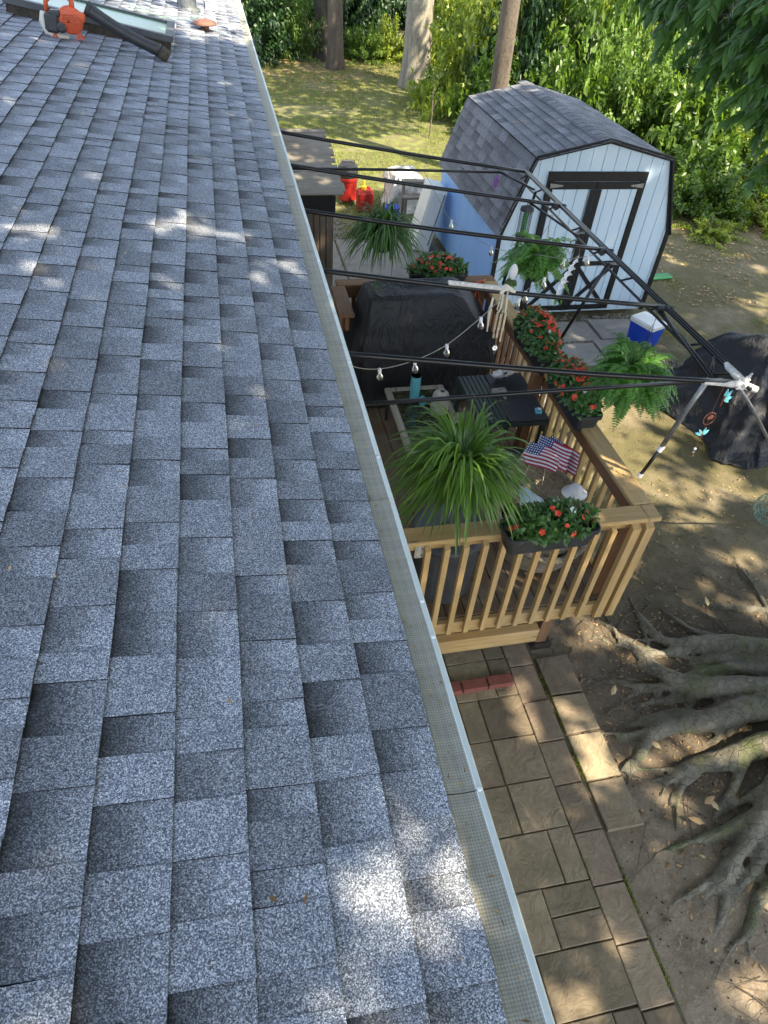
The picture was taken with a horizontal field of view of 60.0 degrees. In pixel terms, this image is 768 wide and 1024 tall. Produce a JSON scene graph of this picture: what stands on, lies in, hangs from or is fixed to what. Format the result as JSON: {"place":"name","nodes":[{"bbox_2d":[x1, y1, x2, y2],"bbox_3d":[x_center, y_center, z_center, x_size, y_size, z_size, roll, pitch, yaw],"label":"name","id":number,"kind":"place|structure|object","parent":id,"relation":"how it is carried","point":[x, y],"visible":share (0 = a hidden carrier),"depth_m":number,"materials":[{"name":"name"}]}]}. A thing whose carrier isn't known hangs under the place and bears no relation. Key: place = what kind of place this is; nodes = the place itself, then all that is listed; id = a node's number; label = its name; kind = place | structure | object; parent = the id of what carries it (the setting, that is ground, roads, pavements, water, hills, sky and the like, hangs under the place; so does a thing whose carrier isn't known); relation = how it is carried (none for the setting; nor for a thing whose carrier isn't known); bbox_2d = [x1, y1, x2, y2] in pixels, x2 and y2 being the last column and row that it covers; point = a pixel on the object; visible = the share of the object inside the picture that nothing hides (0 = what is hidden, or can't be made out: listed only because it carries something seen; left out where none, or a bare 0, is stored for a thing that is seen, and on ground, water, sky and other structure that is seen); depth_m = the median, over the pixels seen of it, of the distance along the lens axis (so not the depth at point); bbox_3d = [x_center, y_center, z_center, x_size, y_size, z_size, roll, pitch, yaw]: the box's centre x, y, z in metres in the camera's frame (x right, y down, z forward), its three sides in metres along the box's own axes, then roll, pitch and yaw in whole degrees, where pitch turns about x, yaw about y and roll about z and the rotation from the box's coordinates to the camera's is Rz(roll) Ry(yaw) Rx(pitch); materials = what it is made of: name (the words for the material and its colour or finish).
{"place":"outdoors","nodes":[
{"label":"outdoors","id":0,"kind":"place"},
{"bbox_2d":[0,0,554,1023],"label":"house","id":1,"kind":"structure","parent":0,"point":[172,820],"depth_m":1.66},
{"bbox_2d":[39,0,170,61],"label":"leaf blower","id":2,"kind":"object","parent":1,"relation":"on","point":[70,18],"visible":0.97,"depth_m":5.38,"materials":[{"name":"orange plastic"},{"name":"black plastic"},{"name":"cream plastic"}]},
{"bbox_2d":[129,0,199,18],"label":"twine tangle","id":3,"kind":"object","parent":1,"relation":"on","point":[160,16],"visible":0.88,"depth_m":7.16,"materials":[{"name":"white fabric"}]},
{"bbox_2d":[228,22,235,31],"bbox_3d":[-1.689,-5.389,7.397,0.083,0.096,0.096,-5,45,-11],"label":"plastic cup","id":4,"kind":"object","parent":1,"relation":"on","point":[232,27],"visible":1,"depth_m":7.37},
{"bbox_2d":[8,3,461,959],"bbox_3d":[-1.926,-2.922,4.625,2.097,0.384,10.727,-5,45,-11],"label":"roof debris","id":5,"kind":"object","parent":1,"relation":"on","point":[272,897],"visible":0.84,"depth_m":1.48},
{"bbox_2d":[236,1,538,1023],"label":"gutter debris","id":6,"kind":"object","parent":1,"relation":"on","point":[414,647],"visible":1,"depth_m":1.68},
{"bbox_2d":[280,130,767,477],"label":"awning frame","id":7,"kind":"object","parent":1,"relation":"attached to","point":[740,382],"visible":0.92,"depth_m":4.41,"materials":[{"name":"black metal"}]},
{"bbox_2d":[332,178,431,291],"bbox_3d":[-0.033,-2.422,5.757,0.902,0.875,0.870,-5,45,-11],"label":"spider plant","id":8,"kind":"object","parent":7,"relation":"hanging from","point":[382,240],"visible":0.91,"depth_m":5.65,"materials":[{"name":"green plant"}]},
{"bbox_2d":[353,295,506,380],"bbox_3d":[0.175,-1.037,4.154,1.402,0.421,0.064,-21,50,-25],"label":"string light","id":9,"kind":"object","parent":7,"relation":"hanging from","point":[446,353],"visible":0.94,"depth_m":4.30,"materials":[{"name":"white"}]},
{"bbox_2d":[383,394,543,556],"bbox_3d":[0.460,-0.337,3.913,1.084,0.848,1.042,-5,45,-11],"label":"spider plant","id":10,"kind":"object","parent":7,"relation":"hanging from","point":[460,461],"visible":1,"depth_m":3.80,"materials":[{"name":"green plant"}]},
{"bbox_2d":[486,284,515,353],"bbox_3d":[0.752,-1.267,4.402,0.165,0.503,0.065,-5,45,-11],"label":"wind chime","id":11,"kind":"object","parent":7,"relation":"hanging from","point":[498,331],"visible":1,"depth_m":4.36,"materials":[{"name":"white metal"}]},
{"bbox_2d":[424,172,592,268],"bbox_3d":[1.075,-2.486,6.004,0.248,0.551,2.048,-26,52,-28],"label":"string light","id":12,"kind":"object","parent":7,"relation":"hanging from","point":[586,262],"visible":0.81,"depth_m":5.74,"materials":[{"name":"white"}]},
{"bbox_2d":[504,242,519,287],"bbox_3d":[1.012,-1.932,5.196,0.119,0.390,0.049,-5,45,-11],"label":"leaf ornament","id":13,"kind":"object","parent":7,"relation":"hanging from","point":[512,273],"visible":0.96,"depth_m":5.25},
{"bbox_2d":[515,202,533,237],"bbox_3d":[1.257,-2.604,5.935,0.124,0.322,0.124,-5,45,-11],"label":"bug zapper","id":14,"kind":"object","parent":7,"relation":"hanging from","point":[527,209],"visible":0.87,"depth_m":5.91,"materials":[{"name":"plastic"}]},
{"bbox_2d":[489,215,574,292],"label":"fern","id":15,"kind":"object","parent":7,"relation":"hanging from","point":[531,266],"visible":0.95,"depth_m":5.85,"materials":[{"name":"green plant"}]},
{"bbox_2d":[513,255,578,309],"bbox_3d":[1.131,-1.675,4.823,0.134,0.332,1.268,26,48,21],"label":"string light","id":16,"kind":"object","parent":7,"relation":"hanging from","point":[516,305],"visible":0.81,"depth_m":4.84,"materials":[{"name":"white"}]},
{"bbox_2d":[547,251,579,306],"bbox_3d":[1.448,-1.865,5.328,0.164,0.475,0.111,-5,45,-11],"label":"wind spinner","id":17,"kind":"object","parent":7,"relation":"hanging from","point":[567,274],"visible":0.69,"depth_m":5.33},
{"bbox_2d":[576,313,678,431],"bbox_3d":[1.821,-1.092,4.870,0.794,0.779,0.828,-5,45,-11],"label":"fern","id":18,"kind":"object","parent":7,"relation":"hanging from","point":[622,355],"visible":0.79,"depth_m":4.85,"materials":[{"name":"green plant"}]},
{"bbox_2d":[691,386,732,456],"bbox_3d":[2.012,-0.551,4.099,0.137,0.544,0.026,-5,45,-11],"label":"dragonfly chime","id":19,"kind":"object","parent":7,"relation":"hanging from","point":[727,396],"visible":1,"depth_m":4.07,"materials":[{"name":"red metal"}]},
{"bbox_2d":[332,239,508,371],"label":"patio","id":20,"kind":"structure","parent":0,"point":[353,265],"depth_m":10.42,"materials":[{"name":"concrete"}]},
{"bbox_2d":[280,128,345,296],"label":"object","id":21,"kind":"object","parent":20,"relation":"on","point":[320,191],"visible":0.2,"depth_m":7.96,"materials":[{"name":"wood"}]},
{"bbox_2d":[409,178,447,251],"bbox_3d":[0.682,-4.735,10.626,0.483,1.010,0.539,-5,45,-11],"label":"storage cabinet","id":22,"kind":"object","parent":20,"relation":"on","point":[429,208],"visible":0.66,"depth_m":10.45,"materials":[{"name":"white plastic"}]},
{"bbox_2d":[430,389,448,415],"bbox_3d":[0.504,-0.995,5.968,0.164,0.210,0.163,-5,45,-11],"label":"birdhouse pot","id":23,"kind":"object","parent":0,"point":[440,392],"visible":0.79,"depth_m":5.91,"materials":[{"name":"ceramic"}]},
{"bbox_2d":[411,503,481,603],"bbox_3d":[0.433,0.299,4.787,0.524,0.655,0.524,-5,45,-11],"label":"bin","id":24,"kind":"object","parent":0,"point":[433,573],"visible":0.36,"depth_m":4.64,"materials":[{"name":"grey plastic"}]},
{"bbox_2d":[262,54,721,227],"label":"lawn grass","id":25,"kind":"structure","parent":0,"point":[373,115],"depth_m":16.77,"materials":[{"name":"plant"}]},
{"bbox_2d":[491,387,506,398],"bbox_3d":[0.994,-1.018,5.694,0.133,0.058,0.129,-5,45,-11],"label":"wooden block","id":26,"kind":"object","parent":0,"point":[497,390],"depth_m":5.69,"materials":[{"name":"wood"}]},
{"bbox_2d":[333,196,681,376],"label":"gravel","id":27,"kind":"structure","parent":0,"point":[564,318],"depth_m":9.60,"materials":[{"name":"gravel"}]},
{"bbox_2d":[491,448,525,492],"bbox_3d":[1.156,-0.295,5.630,0.490,0.428,0.323,-5,45,-11],"label":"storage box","id":28,"kind":"object","parent":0,"point":[521,451],"visible":0.02,"depth_m":5.56,"materials":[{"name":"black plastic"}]},
{"bbox_2d":[257,0,767,1023],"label":"ground","id":29,"kind":"structure","parent":0,"point":[691,972],"depth_m":6.13,"materials":[{"name":"soil"}]},
{"bbox_2d":[240,0,305,68],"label":"shrub","id":30,"kind":"object","parent":29,"relation":"on","point":[263,23],"visible":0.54,"depth_m":19.66,"materials":[{"name":"plant"}]},
{"bbox_2d":[253,0,326,64],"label":"shrub","id":31,"kind":"object","parent":29,"relation":"on","point":[294,16],"visible":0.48,"depth_m":20.28,"materials":[{"name":"plant"}]},
{"bbox_2d":[312,0,327,61],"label":"broadleaf tree","id":32,"kind":"object","parent":29,"relation":"on","point":[320,9],"visible":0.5,"depth_m":20.32,"materials":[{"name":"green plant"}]},
{"bbox_2d":[325,0,344,70],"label":"broadleaf tree","id":33,"kind":"object","parent":29,"relation":"on","point":[335,61],"visible":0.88,"depth_m":19.56,"materials":[{"name":"brown plant"}]},
{"bbox_2d":[294,0,389,58],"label":"shrub","id":34,"kind":"object","parent":29,"relation":"on","point":[352,16],"visible":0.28,"depth_m":21.54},
{"bbox_2d":[261,19,426,129],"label":"leaf litter","id":35,"kind":"object","parent":29,"relation":"on","point":[268,73],"visible":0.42,"depth_m":19.50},
{"bbox_2d":[338,160,357,204],"bbox_3d":[-0.656,-5.962,12.003,0.370,0.722,0.370,-5,45,-11],"label":"shop vacuum","id":36,"kind":"object","parent":29,"relation":"on","point":[350,185],"visible":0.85,"depth_m":11.89,"materials":[{"name":"red plastic"}]},
{"bbox_2d":[304,0,406,51],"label":"shrub","id":37,"kind":"object","parent":29,"relation":"on","point":[383,6],"visible":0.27,"depth_m":22.08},
{"bbox_2d":[356,180,373,211],"bbox_3d":[-0.339,-5.631,11.847,0.290,0.505,0.210,-5,45,-11],"label":"fuel can","id":38,"kind":"object","parent":29,"relation":"on","point":[364,193],"visible":0.89,"depth_m":11.78,"materials":[{"name":"red plastic"}]},
{"bbox_2d":[343,20,398,67],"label":"shrub","id":39,"kind":"object","parent":29,"relation":"on","point":[366,49],"visible":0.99,"depth_m":20.83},
{"bbox_2d":[366,11,404,65],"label":"shrub","id":40,"kind":"object","parent":29,"relation":"on","point":[394,48],"visible":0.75,"depth_m":21.13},
{"bbox_2d":[381,165,422,213],"bbox_3d":[0.396,-5.849,11.981,0.862,0.725,0.709,-5,45,-11],"label":"tarp pile","id":41,"kind":"object","parent":29,"relation":"on","point":[392,193],"visible":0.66,"depth_m":11.80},
{"bbox_2d":[400,185,420,221],"bbox_3d":[0.533,-5.283,11.441,0.470,0.678,0.270,-5,45,-11],"label":"work stand","id":42,"kind":"object","parent":29,"relation":"on","point":[404,206],"visible":0.34,"depth_m":11.38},
{"bbox_2d":[402,194,419,199],"bbox_3d":[0.569,-5.326,11.258,0.500,0.040,0.140,-7,45,-12],"label":"board","id":43,"kind":"object","parent":42,"relation":"on","point":[412,197],"visible":0.58,"depth_m":11.20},
{"bbox_2d":[401,179,424,183],"bbox_3d":[0.552,-5.574,11.223,0.500,0.040,0.140,-3,44,-8],"label":"board","id":44,"kind":"object","parent":42,"relation":"on","point":[420,181],"visible":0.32,"depth_m":11.19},
{"bbox_2d":[397,0,433,87],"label":"broadleaf tree","id":45,"kind":"object","parent":29,"relation":"on","point":[417,40],"visible":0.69,"depth_m":18.25,"materials":[{"name":"grey plant"}]},
{"bbox_2d":[387,0,443,30],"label":"shrub","id":46,"kind":"object","parent":29,"relation":"on","point":[402,22],"visible":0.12,"depth_m":25.70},
{"bbox_2d":[409,65,446,95],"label":"shrub","id":47,"kind":"object","parent":29,"relation":"on","point":[429,70],"visible":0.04,"depth_m":18.14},
{"bbox_2d":[423,38,447,138],"bbox_3d":[1.176,-9.495,14.978,0.633,1.943,0.568,-5,45,-11],"label":"sapling","id":48,"kind":"object","parent":29,"relation":"on","point":[435,73],"visible":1,"depth_m":14.93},
{"bbox_2d":[430,0,499,76],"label":"shrub","id":49,"kind":"object","parent":29,"relation":"on","point":[439,9],"visible":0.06,"depth_m":20.63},
{"bbox_2d":[428,0,501,80],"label":"shrub","id":50,"kind":"object","parent":29,"relation":"on","point":[444,23],"visible":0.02,"depth_m":18.28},
{"bbox_2d":[403,0,543,121],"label":"shrub","id":51,"kind":"object","parent":29,"relation":"on","point":[467,35],"visible":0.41,"depth_m":16.40,"materials":[{"name":"plant"}]},
{"bbox_2d":[444,31,538,124],"bbox_3d":[2.553,-10.024,15.796,2.333,2.194,2.510,20,46,15],"label":"shrub","id":52,"kind":"object","parent":29,"relation":"on","point":[481,83],"visible":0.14,"depth_m":15.87,"materials":[{"name":"plant"}]},
{"bbox_2d":[331,275,661,653],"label":"deck","id":53,"kind":"structure","parent":29,"relation":"on","point":[500,592],"depth_m":4.87,"materials":[{"name":"wood"}]},
{"bbox_2d":[343,277,494,406],"bbox_3d":[0.317,-1.694,6.521,1.505,1.098,0.723,-5,45,-11],"label":"covered grill","id":54,"kind":"object","parent":53,"relation":"on","point":[404,319],"visible":0.75,"depth_m":6.21,"materials":[{"name":"black fabric"}]},
{"bbox_2d":[384,385,457,476],"bbox_3d":[0.372,-0.727,6.072,0.570,0.337,1.010,-5,45,-11],"label":"coffee table","id":55,"kind":"object","parent":53,"relation":"on","point":[402,414],"visible":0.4,"depth_m":6.02,"materials":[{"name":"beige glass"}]},
{"bbox_2d":[409,373,420,398],"bbox_3d":[0.282,-1.126,6.046,0.096,0.262,0.095,-5,45,-11],"label":"water bottle","id":56,"kind":"object","parent":55,"relation":"on","point":[415,384],"visible":0.94,"depth_m":5.99,"materials":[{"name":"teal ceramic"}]},
{"bbox_2d":[405,250,469,281],"bbox_3d":[0.539,-2.436,6.637,0.670,0.364,0.364,-5,45,-10],"label":"flower box","id":57,"kind":"object","parent":53,"relation":"on","point":[433,265],"visible":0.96,"depth_m":6.55,"materials":[{"name":"black plastic"}]},
{"bbox_2d":[453,373,548,442],"bbox_3d":[0.992,-0.758,5.937,0.600,0.649,0.720,-5,45,-11],"label":"patio table","id":58,"kind":"object","parent":53,"relation":"on","point":[519,411],"visible":0.69,"depth_m":5.66,"materials":[{"name":"black plastic"}]},
{"bbox_2d":[490,370,514,377],"bbox_3d":[1.040,-1.210,5.793,0.216,0.196,0.158,-5,45,-11],"label":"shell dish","id":59,"kind":"object","parent":58,"relation":"on","point":[501,373],"visible":0.88,"depth_m":5.76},
{"bbox_2d":[512,303,564,376],"bbox_3d":[1.321,-1.520,5.699,0.358,0.430,0.852,-6,45,-11],"label":"flower box","id":60,"kind":"object","parent":53,"relation":"on","point":[538,340],"visible":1,"depth_m":5.56,"materials":[{"name":"black plastic"}]},
{"bbox_2d":[495,460,586,572],"bbox_3d":[1.204,0.067,5.118,0.802,0.639,0.774,-5,45,-11],"label":"wicker chair","id":61,"kind":"object","parent":53,"relation":"on","point":[555,483],"visible":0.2,"depth_m":5.21,"materials":[{"name":"wicker"}]},
{"bbox_2d":[519,486,543,504],"bbox_3d":[1.133,-0.093,5.050,0.226,0.132,0.160,4,44,-1],"label":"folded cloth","id":62,"kind":"object","parent":61,"relation":"on","point":[532,497],"visible":0.34,"depth_m":5.04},
{"bbox_2d":[511,438,558,472],"bbox_3d":[1.153,-0.333,5.077,0.296,0.230,0.383,29,49,23],"label":"flag","id":63,"kind":"object","parent":61,"relation":"on","point":[547,457],"visible":0.96,"depth_m":5.08,"materials":[{"name":"multicoloured fabric"}]},
{"bbox_2d":[523,431,572,478],"bbox_3d":[1.274,-0.396,5.108,0.283,0.271,0.363,20,46,15],"label":"flag","id":64,"kind":"object","parent":61,"relation":"on","point":[563,452],"visible":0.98,"depth_m":5.08,"materials":[{"name":"multicoloured fabric"}]},
{"bbox_2d":[542,432,579,483],"bbox_3d":[1.373,-0.393,5.152,0.223,0.272,0.367,12,44,7],"label":"flag","id":65,"kind":"object","parent":61,"relation":"attached to","point":[572,465],"visible":0.53,"depth_m":5.05,"materials":[{"name":"multicoloured fabric"}]},
{"bbox_2d":[561,483,586,500],"bbox_3d":[1.447,-0.171,5.025,0.200,0.075,0.180,-5,45,-11],"label":"sun hat","id":66,"kind":"object","parent":61,"relation":"hanging from","point":[577,491],"visible":0.94,"depth_m":5.00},
{"bbox_2d":[499,495,601,554],"bbox_3d":[1.046,0.065,4.123,0.670,0.335,0.357,-7,45,-12],"label":"flower box","id":67,"kind":"object","parent":53,"relation":"on","point":[555,523],"visible":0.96,"depth_m":4.04,"materials":[{"name":"black plastic"}]},
{"bbox_2d":[546,354,602,431],"bbox_3d":[1.472,-0.982,5.170,0.356,0.410,0.771,-5,45,-10],"label":"flower box","id":68,"kind":"object","parent":53,"relation":"on","point":[572,404],"visible":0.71,"depth_m":5.03,"materials":[{"name":"black plastic"}]},
{"bbox_2d":[489,0,520,90],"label":"broadleaf tree","id":69,"kind":"object","parent":29,"relation":"on","point":[505,40],"visible":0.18,"depth_m":12.12,"materials":[{"name":"brown plant"}]},
{"bbox_2d":[463,0,573,94],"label":"shrub","id":70,"kind":"object","parent":29,"relation":"on","point":[527,23],"visible":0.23,"depth_m":15.99,"materials":[{"name":"plant"}]},
{"bbox_2d":[497,0,575,57],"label":"shrub","id":71,"kind":"object","parent":29,"relation":"on","point":[557,25],"visible":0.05,"depth_m":20.25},
{"bbox_2d":[435,80,674,315],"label":"shed","id":72,"kind":"structure","parent":29,"relation":"on","point":[608,182],"depth_m":8.84,"materials":[{"name":"wood"}]},
{"bbox_2d":[525,181,597,310],"bbox_3d":[2.301,-3.473,8.836,0.630,1.718,0.044,-5,45,-11],"label":"door","id":73,"kind":"structure","parent":72,"relation":"in","point":[578,197],"depth_m":8.59,"materials":[{"name":"wood"}]},
{"bbox_2d":[564,181,643,309],"bbox_3d":[2.923,-3.532,8.954,0.630,1.718,0.044,-5,45,-11],"label":"door","id":74,"kind":"structure","parent":72,"relation":"in","point":[613,201],"depth_m":8.80,"materials":[{"name":"wood"}]},
{"bbox_2d":[538,23,614,112],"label":"shrub","id":75,"kind":"object","parent":29,"relation":"on","point":[554,76],"visible":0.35,"depth_m":14.17,"materials":[{"name":"plant"}]},
{"bbox_2d":[498,319,656,403],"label":"stepping slabs","id":76,"kind":"structure","parent":29,"relation":"on","point":[603,329],"depth_m":9.13,"materials":[{"name":"stone"}]},
{"bbox_2d":[627,311,666,346],"bbox_3d":[3.570,-2.477,9.024,0.379,0.328,0.404,-22,50,-26],"label":"cooler","id":77,"kind":"object","parent":76,"relation":"on","point":[641,324],"visible":0.84,"depth_m":8.91,"materials":[{"name":"blue plastic"}]},
{"bbox_2d":[536,0,678,115],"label":"shrub","id":78,"kind":"object","parent":29,"relation":"on","point":[582,11],"visible":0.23,"depth_m":15.72,"materials":[{"name":"plant"}]},
{"bbox_2d":[564,0,691,92],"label":"shrub","id":79,"kind":"object","parent":29,"relation":"on","point":[606,2],"visible":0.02,"depth_m":17.00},
{"bbox_2d":[567,17,698,173],"bbox_3d":[5.583,-9.344,14.546,3.660,3.092,3.707,26,48,21],"label":"shrub","id":80,"kind":"object","parent":29,"relation":"on","point":[625,113],"visible":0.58,"depth_m":14.08,"materials":[{"name":"plant"}]},
{"bbox_2d":[530,504,767,749],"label":"twigs","id":81,"kind":"object","parent":29,"relation":"on","point":[723,622],"visible":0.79,"depth_m":5.72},
{"bbox_2d":[601,1,704,89],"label":"shrub","id":82,"kind":"object","parent":29,"relation":"on","point":[693,42],"visible":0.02,"depth_m":19.72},
{"bbox_2d":[538,235,767,483],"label":"yard grass","id":83,"kind":"structure","parent":29,"relation":"on","point":[682,289],"depth_m":10.57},
{"bbox_2d":[551,410,767,1020],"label":"pebbles","id":84,"kind":"object","parent":29,"relation":"on","point":[711,962],"visible":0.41,"depth_m":5.28,"materials":[{"name":"stone"}]},
{"bbox_2d":[649,273,671,279],"bbox_3d":[4.409,-3.770,10.661,0.420,0.050,0.160,-10,46,-15],"label":"garden tray","id":85,"kind":"object","parent":29,"relation":"on","point":[660,276],"visible":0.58,"depth_m":10.63,"materials":[{"name":"green plastic"}]},
{"bbox_2d":[553,475,767,1018],"bbox_3d":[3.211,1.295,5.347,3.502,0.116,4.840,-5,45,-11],"label":"leaf litter","id":86,"kind":"object","parent":29,"relation":"on","point":[701,855],"visible":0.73,"depth_m":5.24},
{"bbox_2d":[579,0,767,970],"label":"beech tree","id":87,"kind":"object","parent":29,"relation":"on","point":[730,679],"visible":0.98,"depth_m":5.13,"materials":[{"name":"green plant"}]},
{"bbox_2d":[604,740,767,1023],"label":"twigs","id":88,"kind":"object","parent":29,"relation":"on","point":[748,993],"visible":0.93,"depth_m":4.25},
{"bbox_2d":[688,817,704,824],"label":"dry leaf","id":89,"kind":"object","parent":29,"relation":"on","point":[699,821],"visible":1,"depth_m":4.40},
{"bbox_2d":[641,58,762,182],"bbox_3d":[6.950,-8.309,14.165,3.144,2.656,2.947,2,44,-3],"label":"shrub","id":90,"kind":"object","parent":29,"relation":"on","point":[687,123],"visible":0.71,"depth_m":13.80,"materials":[{"name":"plant"}]},
{"bbox_2d":[653,7,764,156],"bbox_3d":[7.829,-9.470,14.806,3.660,3.207,3.925,7,44,2],"label":"shrub","id":91,"kind":"object","parent":29,"relation":"on","point":[713,93],"visible":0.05,"depth_m":14.76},
{"bbox_2d":[704,796,714,803],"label":"dry leaf","id":92,"kind":"object","parent":29,"relation":"on","point":[709,799],"visible":1,"depth_m":4.50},
{"bbox_2d":[671,215,750,249],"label":"shrub","id":93,"kind":"object","parent":29,"relation":"on","point":[719,229],"visible":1,"depth_m":12.10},
{"bbox_2d":[655,211,767,305],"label":"leaf litter","id":94,"kind":"object","parent":29,"relation":"on","point":[716,268],"visible":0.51,"depth_m":11.34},
{"bbox_2d":[659,332,767,469],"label":"covered furniture","id":95,"kind":"object","parent":29,"relation":"on","point":[734,435],"visible":0.8,"depth_m":7.50,"materials":[{"name":"black fabric"}]},
{"bbox_2d":[671,140,762,226],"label":"shrub","id":96,"kind":"object","parent":29,"relation":"on","point":[696,194],"visible":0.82,"depth_m":12.70,"materials":[{"name":"plant"}]},
{"bbox_2d":[679,4,765,135],"bbox_3d":[9.904,-11.077,16.395,4.560,3.858,4.537,-24,51,-27],"label":"shrub","id":97,"kind":"object","parent":29,"relation":"on","point":[686,66],"visible":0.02,"depth_m":17.12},
{"bbox_2d":[708,191,767,239],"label":"shrub","id":98,"kind":"object","parent":29,"relation":"on","point":[758,206],"visible":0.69,"depth_m":12.69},
{"bbox_2d":[729,163,767,206],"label":"shrub","id":99,"kind":"object","parent":29,"relation":"on","point":[759,191],"visible":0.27,"depth_m":13.07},
{"bbox_2d":[734,126,767,191],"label":"shrub","id":100,"kind":"object","parent":29,"relation":"on","point":[765,153],"visible":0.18,"depth_m":14.05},
{"bbox_2d":[753,493,767,525],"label":"wire sphere","id":101,"kind":"object","parent":29,"relation":"on","point":[755,509],"visible":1,"depth_m":6.57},
{"bbox_2d":[436,624,686,1023],"bbox_3d":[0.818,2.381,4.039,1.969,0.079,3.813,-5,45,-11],"label":"path","id":102,"kind":"structure","parent":0,"point":[581,982],"depth_m":4.35,"materials":[{"name":"stone"}]},
{"bbox_2d":[450,681,462,695],"bbox_3d":[0.483,1.339,5.013,0.198,0.056,0.095,-5,45,-11],"label":"brick","id":103,"kind":"object","parent":102,"relation":"on","point":[456,688],"visible":0.42,"depth_m":5.00,"materials":[{"name":"brick"}]},
{"bbox_2d":[460,677,487,693],"bbox_3d":[0.684,1.318,5.054,0.197,0.056,0.092,-5,45,-11],"label":"brick","id":104,"kind":"object","parent":102,"relation":"on","point":[474,685],"visible":0.96,"depth_m":5.03,"materials":[{"name":"brick"}]},
{"bbox_2d":[486,673,513,688],"bbox_3d":[0.885,1.296,5.095,0.197,0.056,0.092,-5,45,-11],"label":"brick","id":105,"kind":"object","parent":102,"relation":"on","point":[499,681],"visible":0.9,"depth_m":5.07,"materials":[{"name":"brick"}]},
{"bbox_2d":[444,663,681,1008],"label":"joint weeds","id":106,"kind":"object","parent":102,"relation":"on","point":[624,879],"visible":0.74,"depth_m":4.16,"materials":[{"name":"green plant"}]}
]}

